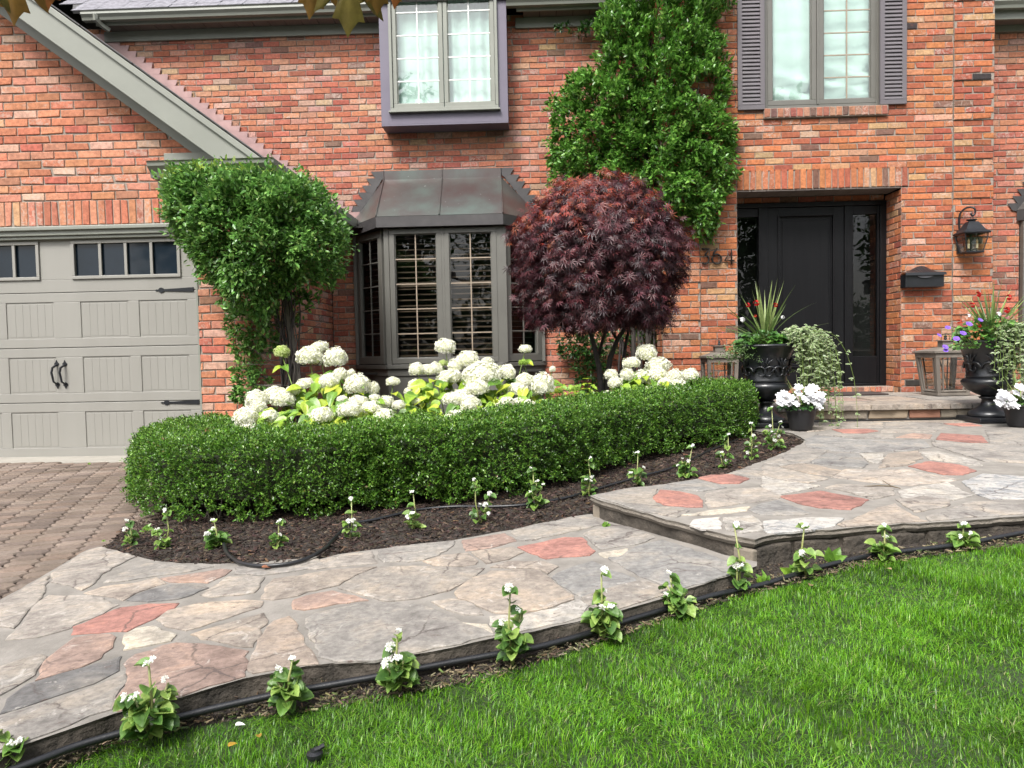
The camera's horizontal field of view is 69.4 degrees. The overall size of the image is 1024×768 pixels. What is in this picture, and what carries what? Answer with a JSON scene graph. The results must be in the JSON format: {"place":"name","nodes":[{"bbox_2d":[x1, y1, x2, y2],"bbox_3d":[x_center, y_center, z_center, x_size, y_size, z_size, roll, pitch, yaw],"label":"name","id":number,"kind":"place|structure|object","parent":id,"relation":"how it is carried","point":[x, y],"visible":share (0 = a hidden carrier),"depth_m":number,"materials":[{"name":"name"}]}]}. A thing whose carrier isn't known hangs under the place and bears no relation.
{"place":"outdoors","nodes":[
{"label":"outdoors","id":0,"kind":"place"},
{"bbox_2d":[0,455,132,463],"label":"garage apron","id":1,"kind":"object","parent":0,"point":[82,459],"visible":0.13,"depth_m":6.71,"materials":[{"name":"concrete"}]},
{"bbox_2d":[0,461,177,598],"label":"driveway","id":2,"kind":"structure","parent":0,"point":[53,515],"depth_m":4.53,"materials":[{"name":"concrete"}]},
{"bbox_2d":[0,0,401,37],"bbox_3d":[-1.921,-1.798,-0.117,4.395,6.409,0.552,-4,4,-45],"label":"street maple","id":3,"kind":"object","parent":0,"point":[348,14],"visible":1,"depth_m":1.29,"materials":[{"name":"green plant"}]},
{"bbox_2d":[0,514,756,767],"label":"walkway","id":4,"kind":"structure","parent":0,"point":[82,634],"depth_m":2.50,"materials":[{"name":"stone"}]},
{"bbox_2d":[602,522,610,526],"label":"weed","id":5,"kind":"object","parent":4,"relation":"on","point":[605,524],"visible":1,"depth_m":3.40,"materials":[{"name":"green plant"}]},
{"bbox_2d":[100,428,802,563],"bbox_3d":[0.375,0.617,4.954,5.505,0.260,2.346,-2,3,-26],"label":"mulch","id":6,"kind":"object","parent":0,"point":[234,525],"visible":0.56,"depth_m":4.02,"materials":[{"name":"brown soil"}]},
{"bbox_2d":[121,518,139,545],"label":"begonia","id":7,"kind":"object","parent":6,"relation":"on","point":[131,532],"visible":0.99,"depth_m":3.72,"materials":[{"name":"green plant"}]},
{"bbox_2d":[139,524,152,533],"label":"weed","id":8,"kind":"object","parent":6,"relation":"on","point":[147,527],"visible":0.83,"depth_m":4.00,"materials":[{"name":"green plant"}]},
{"bbox_2d":[151,508,173,549],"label":"begonia","id":9,"kind":"object","parent":6,"relation":"on","point":[160,540],"visible":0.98,"depth_m":3.62,"materials":[{"name":"green plant"}]},
{"bbox_2d":[203,518,231,549],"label":"begonia","id":10,"kind":"object","parent":6,"relation":"on","point":[211,539],"visible":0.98,"depth_m":3.55,"materials":[{"name":"green plant"}]},
{"bbox_2d":[267,518,288,548],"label":"begonia","id":11,"kind":"object","parent":6,"relation":"on","point":[276,539],"visible":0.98,"depth_m":3.47,"materials":[{"name":"green plant"}]},
{"bbox_2d":[256,288,303,405],"bbox_3d":[-2.070,-0.303,6.617,0.462,1.162,0.161,-1,3,2],"label":"trellis","id":12,"kind":"object","parent":6,"relation":"on","point":[287,313],"visible":0.31,"depth_m":6.54,"materials":[{"name":"grey wood"}]},
{"bbox_2d":[151,153,359,421],"bbox_3d":[-2.137,-0.795,6.336,1.721,2.291,1.336,-1,3,2],"label":"trained vine","id":13,"kind":"object","parent":12,"relation":"attached to","point":[196,214],"visible":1,"depth_m":6.00,"materials":[{"name":"green plant"}]},
{"bbox_2d":[231,340,405,444],"bbox_3d":[-1.316,0.185,5.337,1.218,1.023,1.152,-1,3,2],"label":"hydrangea","id":14,"kind":"object","parent":6,"relation":"on","point":[312,406],"visible":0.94,"depth_m":5.28,"materials":[{"name":"white plant"}]},
{"bbox_2d":[342,496,361,538],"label":"begonia","id":15,"kind":"object","parent":6,"relation":"on","point":[356,525],"visible":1,"depth_m":3.52,"materials":[{"name":"green plant"}]},
{"bbox_2d":[402,490,426,528],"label":"begonia","id":16,"kind":"object","parent":6,"relation":"on","point":[413,522],"visible":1,"depth_m":3.63,"materials":[{"name":"green plant"}]},
{"bbox_2d":[118,372,762,522],"bbox_3d":[-0.194,0.366,5.364,5.146,0.763,2.549,-2,3,-8],"label":"boxwood hedge","id":17,"kind":"object","parent":6,"relation":"on","point":[221,457],"visible":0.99,"depth_m":4.28,"materials":[{"name":"green plant"}]},
{"bbox_2d":[222,437,740,567],"bbox_3d":[0.423,0.613,4.555,4.249,0.150,0.627,-3,3,-39],"label":"looped hose","id":18,"kind":"object","parent":6,"relation":"on","point":[289,563],"visible":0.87,"depth_m":4.00,"materials":[{"name":"black rubber"}]},
{"bbox_2d":[469,477,495,522],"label":"begonia","id":19,"kind":"object","parent":6,"relation":"on","point":[473,513],"visible":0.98,"depth_m":3.72,"materials":[{"name":"green plant"}]},
{"bbox_2d":[397,338,571,433],"bbox_3d":[-0.192,0.134,5.478,1.318,0.987,1.100,-1,3,2],"label":"hydrangea","id":20,"kind":"object","parent":6,"relation":"on","point":[477,378],"visible":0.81,"depth_m":5.43,"materials":[{"name":"white plant"}]},
{"bbox_2d":[524,467,549,510],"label":"begonia","id":21,"kind":"object","parent":6,"relation":"on","point":[531,496],"visible":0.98,"depth_m":3.93,"materials":[{"name":"green plant"}]},
{"bbox_2d":[518,359,596,403],"bbox_3d":[0.386,0.184,5.792,0.659,0.776,0.511,-1,3,2],"label":"young hydrangea","id":22,"kind":"object","parent":6,"relation":"on","point":[524,362],"visible":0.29,"depth_m":5.72,"materials":[{"name":"green plant"}]},
{"bbox_2d":[579,456,597,495],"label":"begonia","id":23,"kind":"object","parent":6,"relation":"on","point":[585,482],"visible":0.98,"depth_m":4.22,"materials":[{"name":"green plant"}]},
{"bbox_2d":[501,167,699,392],"bbox_3d":[0.805,-0.824,6.938,1.829,2.370,1.946,-1,3,2],"label":"japanese maple","id":24,"kind":"object","parent":6,"relation":"on","point":[602,226],"visible":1,"depth_m":6.41,"materials":[{"name":"purple plant"}]},
{"bbox_2d":[627,451,646,485],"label":"begonia","id":25,"kind":"object","parent":6,"relation":"on","point":[636,471],"visible":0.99,"depth_m":4.41,"materials":[{"name":"green plant"}]},
{"bbox_2d":[631,328,649,371],"bbox_3d":[1.514,-0.334,8.677,0.220,1.196,0.102,-1,3,2],"label":"trellis","id":26,"kind":"object","parent":6,"relation":"on","point":[633,339],"visible":0.14,"depth_m":8.66,"materials":[{"name":"brown wood"}]},
{"bbox_2d":[603,343,698,399],"bbox_3d":[1.186,0.085,6.356,0.881,0.872,0.561,-1,3,2],"label":"hydrangea","id":27,"kind":"object","parent":6,"relation":"on","point":[655,373],"visible":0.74,"depth_m":6.35,"materials":[{"name":"white plant"}]},
{"bbox_2d":[672,444,697,478],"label":"begonia","id":28,"kind":"object","parent":6,"relation":"on","point":[683,467],"visible":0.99,"depth_m":4.55,"materials":[{"name":"green plant"}]},
{"bbox_2d":[715,433,733,468],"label":"begonia","id":29,"kind":"object","parent":6,"relation":"on","point":[720,454],"visible":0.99,"depth_m":4.78,"materials":[{"name":"green plant"}]},
{"bbox_2d":[743,422,760,459],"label":"begonia","id":30,"kind":"object","parent":6,"relation":"on","point":[751,449],"visible":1,"depth_m":5.09,"materials":[{"name":"green plant"}]},
{"bbox_2d":[762,406,785,449],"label":"begonia","id":31,"kind":"object","parent":6,"relation":"on","point":[774,439],"visible":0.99,"depth_m":5.46,"materials":[{"name":"green plant"}]},
{"bbox_2d":[0,0,1023,456],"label":"house","id":32,"kind":"structure","parent":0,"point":[880,146],"depth_m":8.75,"materials":[{"name":"brick"}]},
{"bbox_2d":[0,237,200,456],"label":"garage door","id":33,"kind":"structure","parent":32,"relation":"in","point":[99,337],"depth_m":6.86,"materials":[{"name":"paint"}]},
{"bbox_2d":[379,0,508,133],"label":"projecting window","id":34,"kind":"structure","parent":32,"relation":"in","point":[444,64],"depth_m":9.07,"materials":[{"name":"glass"}]},
{"bbox_2d":[352,226,546,413],"bbox_3d":[-0.787,-0.947,9.664,3.016,3.000,1.505,-1,3,2],"label":"bay window","id":35,"kind":"structure","parent":32,"relation":"in","point":[415,288],"depth_m":9.07,"materials":[{"name":"grey glass"}]},
{"bbox_2d":[541,0,744,405],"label":"wall vine","id":36,"kind":"object","parent":32,"relation":"attached to","point":[637,51],"depth_m":8.51,"materials":[{"name":"green plant"}]},
{"bbox_2d":[702,248,734,264],"bbox_3d":[2.421,-1.502,8.694,0.385,0.203,0.023,-1,3,2],"label":"house number","id":37,"kind":"object","parent":32,"relation":"attached to","point":[714,254],"visible":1,"depth_m":8.69,"materials":[{"name":"brown metal"}]},
{"bbox_2d":[768,206,843,383],"bbox_3d":[3.612,-1.081,9.101,0.919,2.162,0.069,-1,3,2],"label":"front door","id":38,"kind":"structure","parent":32,"relation":"in","point":[806,244],"depth_m":9.08,"materials":[{"name":"black paint"}]},
{"bbox_2d":[764,0,878,107],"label":"upper window","id":39,"kind":"structure","parent":32,"relation":"in","point":[819,53],"depth_m":8.73,"materials":[{"name":"white glass"}]},
{"bbox_2d":[900,266,946,287],"bbox_3d":[4.765,-1.248,8.580,0.463,0.252,0.156,-1,3,2],"label":"mailbox","id":40,"kind":"object","parent":32,"relation":"attached to","point":[921,277],"visible":1,"depth_m":8.54,"materials":[{"name":"black paint"}]},
{"bbox_2d":[953,206,990,253],"bbox_3d":[5.273,-1.774,8.491,0.304,0.541,0.256,-1,3,2],"label":"wall lantern","id":41,"kind":"object","parent":32,"relation":"attached to","point":[970,228],"depth_m":8.46,"materials":[{"name":"black metal"}]},
{"bbox_2d":[1018,220,1023,382],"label":"bay window","id":42,"kind":"structure","parent":32,"relation":"in","point":[1021,223],"depth_m":9.17,"materials":[{"name":"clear glass"}]},
{"bbox_2d":[45,527,1023,767],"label":"soil strip","id":43,"kind":"object","parent":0,"point":[425,676],"visible":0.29,"depth_m":2.12,"materials":[{"name":"brown soil"}]},
{"bbox_2d":[0,729,28,767],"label":"begonia","id":44,"kind":"object","parent":43,"relation":"on","point":[9,745],"visible":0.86,"depth_m":1.71,"materials":[{"name":"green plant"}]},
{"bbox_2d":[113,655,179,739],"bbox_3d":[-0.893,0.770,1.823,0.137,0.210,0.152,-1,3,2],"label":"begonia","id":45,"kind":"object","parent":43,"relation":"on","point":[159,716],"visible":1,"depth_m":1.80,"materials":[{"name":"green plant"}]},
{"bbox_2d":[266,655,313,715],"bbox_3d":[-0.579,0.775,1.930,0.113,0.148,0.110,0,3,33],"label":"begonia","id":46,"kind":"object","parent":43,"relation":"on","point":[287,688],"visible":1,"depth_m":1.93,"materials":[{"name":"green plant"}]},
{"bbox_2d":[375,628,420,693],"bbox_3d":[-0.309,0.739,1.993,0.123,0.179,0.116,-1,3,2],"label":"begonia","id":47,"kind":"object","parent":43,"relation":"on","point":[396,673],"visible":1,"depth_m":1.98,"materials":[{"name":"green plant"}]},
{"bbox_2d":[491,583,533,664],"bbox_3d":[0.000,0.682,2.103,0.122,0.240,0.131,-1,3,2],"label":"begonia","id":48,"kind":"object","parent":43,"relation":"on","point":[512,644],"visible":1,"depth_m":2.10,"materials":[{"name":"green plant"}]},
{"bbox_2d":[6,530,1023,767],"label":"garden hose","id":49,"kind":"object","parent":43,"relation":"on","point":[64,750],"visible":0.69,"depth_m":2.11,"materials":[{"name":"black rubber"}]},
{"bbox_2d":[37,534,1023,767],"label":"dry thatch","id":50,"kind":"object","parent":43,"relation":"on","point":[338,694],"visible":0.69,"depth_m":2.09,"materials":[{"name":"plant"}]},
{"bbox_2d":[945,521,980,548],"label":"begonia","id":51,"kind":"object","parent":50,"relation":"on","point":[957,539],"visible":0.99,"depth_m":2.86,"materials":[{"name":"green plant"}]},
{"bbox_2d":[580,565,622,641],"bbox_3d":[0.283,0.661,2.250,0.130,0.232,0.120,1,3,37],"label":"begonia","id":52,"kind":"object","parent":43,"relation":"on","point":[608,615],"visible":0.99,"depth_m":2.23,"materials":[{"name":"green plant"}]},
{"bbox_2d":[235,531,1002,698],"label":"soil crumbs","id":53,"kind":"object","parent":43,"relation":"on","point":[860,553],"visible":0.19,"depth_m":2.80,"materials":[{"name":"brown soil"}]},
{"bbox_2d":[658,569,698,619],"bbox_3d":[0.544,0.677,2.409,0.109,0.157,0.122,-2,3,-17],"label":"begonia","id":54,"kind":"object","parent":43,"relation":"on","point":[675,600],"visible":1,"depth_m":2.40,"materials":[{"name":"green plant"}]},
{"bbox_2d":[727,521,752,594],"bbox_3d":[0.781,0.599,2.549,0.080,0.262,0.105,-2,3,-27],"label":"begonia","id":55,"kind":"object","parent":43,"relation":"on","point":[733,571],"visible":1,"depth_m":2.54,"materials":[{"name":"green plant"}]},
{"bbox_2d":[756,569,770,582],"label":"weed","id":56,"kind":"object","parent":43,"relation":"on","point":[764,577],"visible":0.7,"depth_m":2.62,"materials":[{"name":"green plant"}]},
{"bbox_2d":[780,564,794,574],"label":"weed","id":57,"kind":"object","parent":43,"relation":"on","point":[785,571],"visible":0.62,"depth_m":2.70,"materials":[{"name":"green plant"}]},
{"bbox_2d":[792,522,823,576],"bbox_3d":[1.069,0.600,2.663,0.121,0.206,0.100,-1,3,2],"label":"begonia","id":58,"kind":"object","parent":43,"relation":"on","point":[798,559],"visible":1,"depth_m":2.67,"materials":[{"name":"green plant"}]},
{"bbox_2d":[824,547,846,561],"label":"weed","id":59,"kind":"object","parent":43,"relation":"on","point":[830,555],"visible":0.76,"depth_m":2.79,"materials":[{"name":"green plant"}]},
{"bbox_2d":[864,523,901,561],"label":"begonia","id":60,"kind":"object","parent":43,"relation":"on","point":[885,548],"visible":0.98,"depth_m":2.79,"materials":[{"name":"green plant"}]},
{"bbox_2d":[61,543,1023,767],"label":"lawn","id":61,"kind":"structure","parent":0,"point":[798,734],"depth_m":1.86,"materials":[{"name":"green plant"}]},
{"bbox_2d":[306,743,324,766],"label":"sprinkler head","id":62,"kind":"object","parent":61,"relation":"on","point":[314,755],"visible":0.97,"depth_m":1.70},
{"bbox_2d":[669,678,680,685],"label":"weed","id":63,"kind":"object","parent":61,"relation":"on","point":[677,681],"visible":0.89,"depth_m":1.95,"materials":[{"name":"green plant"}]},
{"bbox_2d":[827,739,843,752],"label":"weed","id":64,"kind":"object","parent":61,"relation":"on","point":[833,744],"visible":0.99,"depth_m":1.60,"materials":[{"name":"green plant"}]},
{"bbox_2d":[590,420,1023,569],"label":"landing","id":65,"kind":"object","parent":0,"point":[946,476],"visible":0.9,"depth_m":3.56,"materials":[{"name":"stone"}]},
{"bbox_2d":[737,344,797,427],"bbox_3d":[2.285,0.010,6.660,0.560,0.736,0.560,-1,3,2],"label":"urn","id":66,"kind":"object","parent":65,"relation":"on","point":[769,374],"visible":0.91,"depth_m":6.49,"materials":[{"name":"black metal"}]},
{"bbox_2d":[707,319,762,365],"bbox_3d":[1.989,-0.364,6.560,0.524,0.421,0.350,-1,3,2],"label":"bacopa","id":67,"kind":"object","parent":66,"relation":"in","point":[734,350],"visible":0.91,"depth_m":6.53,"materials":[{"name":"green plant"}]},
{"bbox_2d":[733,300,792,348],"bbox_3d":[2.242,-0.520,6.572,0.559,0.437,0.457,-1,3,2],"label":"geranium","id":68,"kind":"object","parent":66,"relation":"in","point":[776,337],"visible":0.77,"depth_m":6.49,"materials":[{"name":"green plant"}]},
{"bbox_2d":[714,282,829,343],"bbox_3d":[2.300,-0.650,6.704,0.985,0.613,1.027,-1,3,2],"label":"spike plant","id":69,"kind":"object","parent":66,"relation":"on","point":[765,317],"visible":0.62,"depth_m":6.59,"materials":[{"name":"green plant"}]},
{"bbox_2d":[780,324,860,426],"bbox_3d":[2.647,-0.012,6.481,0.617,1.027,0.464,-2,3,-20],"label":"vinca","id":70,"kind":"object","parent":66,"relation":"in","point":[814,344],"visible":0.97,"depth_m":6.41,"materials":[{"name":"green plant"}]},
{"bbox_2d":[785,407,816,430],"bbox_3d":[2.461,0.297,6.297,0.260,0.187,0.260,-1,3,2],"label":"flower pot","id":71,"kind":"object","parent":65,"relation":"on","point":[800,420],"visible":0.75,"depth_m":6.21,"materials":[{"name":"black plastic"}]},
{"bbox_2d":[775,383,825,410],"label":"impatiens","id":72,"kind":"object","parent":71,"relation":"in","point":[817,399],"visible":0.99,"depth_m":6.16,"materials":[{"name":"white plant"}]},
{"bbox_2d":[772,374,828,408],"bbox_3d":[2.482,0.042,6.268,0.561,0.369,0.578,-1,3,2],"label":"grass spike","id":73,"kind":"object","parent":71,"relation":"in","point":[798,389],"depth_m":6.26,"materials":[{"name":"green plant"}]},
{"bbox_2d":[864,480,900,488],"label":"twig","id":74,"kind":"object","parent":65,"relation":"on","point":[888,485],"visible":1,"depth_m":3.70,"materials":[{"name":"wood"}]},
{"bbox_2d":[742,390,1023,420],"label":"porch","id":75,"kind":"object","parent":65,"relation":"on","point":[905,405],"visible":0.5,"depth_m":6.96,"materials":[{"name":"stone"}]},
{"bbox_2d":[699,338,738,379],"bbox_3d":[2.294,-0.174,8.184,0.370,0.664,0.370,-1,3,2],"label":"floor lantern","id":76,"kind":"object","parent":75,"relation":"on","point":[732,369],"visible":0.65,"depth_m":8.07,"materials":[{"name":"grey wood"}]},
{"bbox_2d":[791,391,888,395],"bbox_3d":[3.730,0.111,8.453,0.920,0.015,0.460,-1,3,2],"label":"door mat","id":77,"kind":"object","parent":75,"relation":"on","point":[860,392],"depth_m":8.32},
{"bbox_2d":[912,333,969,395],"bbox_3d":[4.691,-0.219,8.009,0.470,0.672,0.470,-1,3,2],"label":"floor lantern","id":78,"kind":"object","parent":75,"relation":"on","point":[936,354],"visible":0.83,"depth_m":7.93,"materials":[{"name":"grey wood"}]},
{"bbox_2d":[940,361,952,389],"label":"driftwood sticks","id":79,"kind":"object","parent":78,"relation":"in","point":[945,377],"visible":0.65,"depth_m":7.90,"materials":[{"name":"wood"}]},
{"bbox_2d":[953,339,1023,422],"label":"urn","id":80,"kind":"object","parent":65,"relation":"on","point":[981,374],"visible":0.77,"depth_m":6.54,"materials":[{"name":"black metal"}]},
{"bbox_2d":[937,318,999,351],"bbox_3d":[3.951,-0.428,6.470,0.695,0.285,0.368,-2,3,-19],"label":"petunia","id":81,"kind":"object","parent":80,"relation":"in","point":[955,346],"visible":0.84,"depth_m":6.41,"materials":[{"name":"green plant"}]},
{"bbox_2d":[932,282,1023,338],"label":"spike plant","id":82,"kind":"object","parent":80,"relation":"on","point":[993,313],"visible":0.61,"depth_m":6.66,"materials":[{"name":"green plant"}]},
{"bbox_2d":[951,292,1023,340],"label":"geranium","id":83,"kind":"object","parent":80,"relation":"in","point":[974,328],"visible":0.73,"depth_m":6.50,"materials":[{"name":"green plant"}]},
{"bbox_2d":[990,321,1023,397],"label":"vinca","id":84,"kind":"object","parent":80,"relation":"hanging from","point":[1019,329],"visible":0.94,"depth_m":6.38,"materials":[{"name":"green plant"}]},
{"bbox_2d":[1002,403,1023,426],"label":"flower pot","id":85,"kind":"object","parent":65,"relation":"on","point":[1014,417],"visible":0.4,"depth_m":6.18,"materials":[{"name":"black plastic"}]},
{"bbox_2d":[991,368,1022,404],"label":"grass spike","id":86,"kind":"object","parent":85,"relation":"in","point":[1011,388],"depth_m":6.26,"materials":[{"name":"green plant"}]},
{"bbox_2d":[993,383,1023,409],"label":"impatiens","id":87,"kind":"object","parent":85,"relation":"in","point":[1002,397],"visible":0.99,"depth_m":6.11,"materials":[{"name":"white plant"}]}
]}

